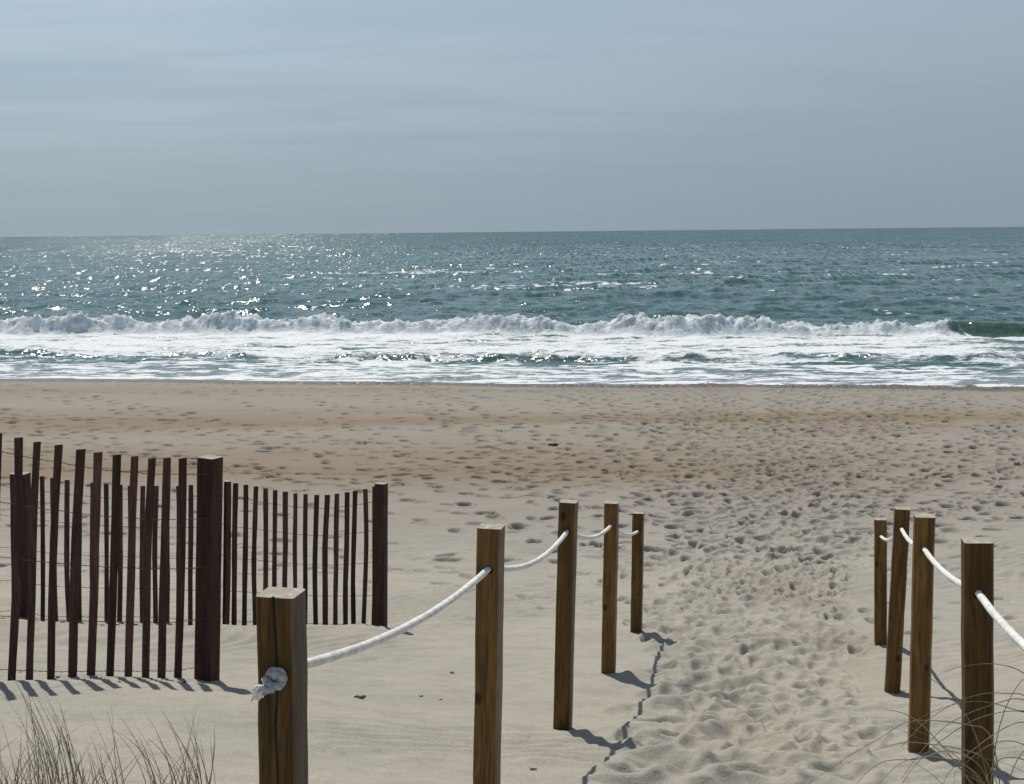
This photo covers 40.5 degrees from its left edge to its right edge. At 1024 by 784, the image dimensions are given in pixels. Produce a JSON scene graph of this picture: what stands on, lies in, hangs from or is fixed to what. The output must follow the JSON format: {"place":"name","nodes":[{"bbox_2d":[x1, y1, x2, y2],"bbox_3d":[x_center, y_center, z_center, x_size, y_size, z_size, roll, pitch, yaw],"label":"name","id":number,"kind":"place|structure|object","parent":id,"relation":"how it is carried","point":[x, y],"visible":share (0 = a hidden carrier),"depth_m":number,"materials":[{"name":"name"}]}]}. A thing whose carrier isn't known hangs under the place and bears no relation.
{"place":"outdoors","nodes":[
{"label":"outdoors","id":0,"kind":"place"},
{"bbox_2d":[0,378,1023,783],"bbox_3d":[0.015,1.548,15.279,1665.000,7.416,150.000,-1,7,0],"label":"sand","id":1,"kind":"structure","parent":0,"point":[752,652],"depth_m":14.99,"materials":[{"name":"beige sand"}]},
{"bbox_2d":[0,705,84,783],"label":"grass tuft","id":2,"kind":"object","parent":1,"relation":"on","point":[29,764],"visible":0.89,"depth_m":4.87,"materials":[{"name":"plant"}]},
{"bbox_2d":[0,721,85,783],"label":"grass tuft","id":3,"kind":"object","parent":1,"relation":"on","point":[17,781],"visible":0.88,"depth_m":4.79,"materials":[{"name":"green plant"}]},
{"bbox_2d":[11,677,91,783],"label":"grass tuft","id":4,"kind":"object","parent":1,"relation":"on","point":[46,753],"visible":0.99,"depth_m":4.79,"materials":[{"name":"plant"}]},
{"bbox_2d":[33,692,103,783],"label":"grass tuft","id":5,"kind":"object","parent":1,"relation":"on","point":[70,762],"visible":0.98,"depth_m":4.79,"materials":[{"name":"plant"}]},
{"bbox_2d":[0,433,222,681],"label":"sand fence","id":6,"kind":"object","parent":1,"relation":"on","point":[208,519],"visible":0.98,"depth_m":7.35,"materials":[{"name":"brown wood"}]},
{"bbox_2d":[79,707,147,783],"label":"grass tuft","id":7,"kind":"object","parent":1,"relation":"on","point":[114,773],"visible":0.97,"depth_m":4.93,"materials":[{"name":"plant"}]},
{"bbox_2d":[119,716,189,783],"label":"grass tuft","id":8,"kind":"object","parent":1,"relation":"on","point":[154,779],"visible":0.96,"depth_m":4.89,"materials":[{"name":"green plant"}]},
{"bbox_2d":[110,704,215,783],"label":"grass tuft","id":9,"kind":"object","parent":1,"relation":"on","point":[189,774],"visible":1,"depth_m":4.88,"materials":[{"name":"plant"}]},
{"bbox_2d":[0,472,387,626],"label":"sand fence","id":10,"kind":"object","parent":1,"relation":"on","point":[379,617],"visible":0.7,"depth_m":11.66,"materials":[{"name":"brown wood"}]},
{"bbox_2d":[209,730,214,783],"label":"grass tuft","id":11,"kind":"object","parent":1,"relation":"on","point":[213,753],"visible":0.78,"depth_m":4.93,"materials":[{"name":"green plant"}]},
{"bbox_2d":[256,587,307,783],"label":"rope post","id":12,"kind":"object","parent":1,"relation":"on","point":[282,713],"visible":0.79,"depth_m":3.06,"materials":[{"name":"brown wood"}]},
{"bbox_2d":[251,524,638,701],"bbox_3d":[0.275,0.857,7.078,0.103,1.457,8.248,1,7,11],"label":"rope","id":13,"kind":"object","parent":12,"relation":"attached to","point":[273,678],"visible":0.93,"depth_m":3.86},
{"bbox_2d":[353,695,366,698],"bbox_3d":[-0.833,1.674,7.606,0.076,0.022,0.052,-1,7,0],"label":"seaweed scrap","id":14,"kind":"object","parent":1,"relation":"on","point":[360,697],"visible":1,"depth_m":7.59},
{"bbox_2d":[473,523,504,783],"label":"rope post","id":15,"kind":"object","parent":1,"relation":"on","point":[490,548],"visible":0.94,"depth_m":5.04,"materials":[{"name":"brown wood"}]},
{"bbox_2d":[553,499,577,730],"bbox_3d":[0.271,1.322,7.119,0.091,1.547,0.091,2,7,10],"label":"rope post","id":16,"kind":"object","parent":1,"relation":"on","point":[565,618],"visible":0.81,"depth_m":7.06,"materials":[{"name":"brown wood"}]},
{"bbox_2d":[601,501,618,672],"bbox_3d":[0.643,1.463,9.129,0.091,1.495,0.091,2,7,10],"label":"rope post","id":17,"kind":"object","parent":1,"relation":"on","point":[609,592],"visible":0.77,"depth_m":9.07,"materials":[{"name":"brown wood"}]},
{"bbox_2d":[630,511,644,632],"bbox_3d":[1.003,1.618,11.131,0.091,1.323,0.091,2,7,10],"label":"rope post","id":18,"kind":"object","parent":1,"relation":"on","point":[637,576],"visible":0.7,"depth_m":11.07,"materials":[{"name":"brown wood"}]},
{"bbox_2d":[874,518,886,645],"bbox_3d":[2.793,1.609,10.507,0.091,1.317,0.091,-1,7,11],"label":"rope post","id":19,"kind":"object","parent":1,"relation":"on","point":[880,588],"visible":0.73,"depth_m":10.45,"materials":[{"name":"brown wood"}]},
{"bbox_2d":[884,507,909,693],"bbox_3d":[2.373,1.462,8.577,0.091,1.510,0.091,2,7,10],"label":"rope post","id":20,"kind":"object","parent":1,"relation":"on","point":[897,597],"visible":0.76,"depth_m":8.52,"materials":[{"name":"brown wood"}]},
{"bbox_2d":[808,677,1023,783],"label":"grass tuft","id":21,"kind":"object","parent":1,"relation":"on","point":[958,766],"visible":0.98,"depth_m":4.01,"materials":[{"name":"plant"}]},
{"bbox_2d":[908,514,935,752],"bbox_3d":[1.895,1.293,6.433,0.091,1.462,0.091,1,7,10],"label":"rope post","id":22,"kind":"object","parent":1,"relation":"on","point":[921,624],"visible":0.79,"depth_m":6.37,"materials":[{"name":"brown wood"}]},
{"bbox_2d":[872,663,1023,783],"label":"grass tuft","id":23,"kind":"object","parent":1,"relation":"on","point":[967,723],"visible":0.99,"depth_m":3.97,"materials":[{"name":"plant"}]},
{"bbox_2d":[961,537,993,783],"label":"rope post","id":24,"kind":"object","parent":1,"relation":"on","point":[977,573],"visible":0.84,"depth_m":4.39,"materials":[{"name":"brown wood"}]},
{"bbox_3d":[1.065,1.090,2.503,0.091,1.393,0.091,1,7,10],"label":"rope post","id":25,"kind":"object","parent":1,"relation":"on","visible":0},
{"bbox_2d":[879,527,1023,650],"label":"rope","id":26,"kind":"object","parent":25,"relation":"attached to","point":[1008,629],"visible":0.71,"depth_m":4.22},
{"bbox_2d":[0,227,1023,386],"bbox_3d":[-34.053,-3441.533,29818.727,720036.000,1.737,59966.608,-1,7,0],"label":"sea","id":27,"kind":"structure","parent":0,"point":[908,306],"depth_m":91.41,"materials":[{"name":"liquid"}]},
{"bbox_2d":[0,0,1023,236],"label":"sky","id":28,"kind":"structure","parent":0,"point":[118,117],"materials":[{"name":"blue"}]}
]}

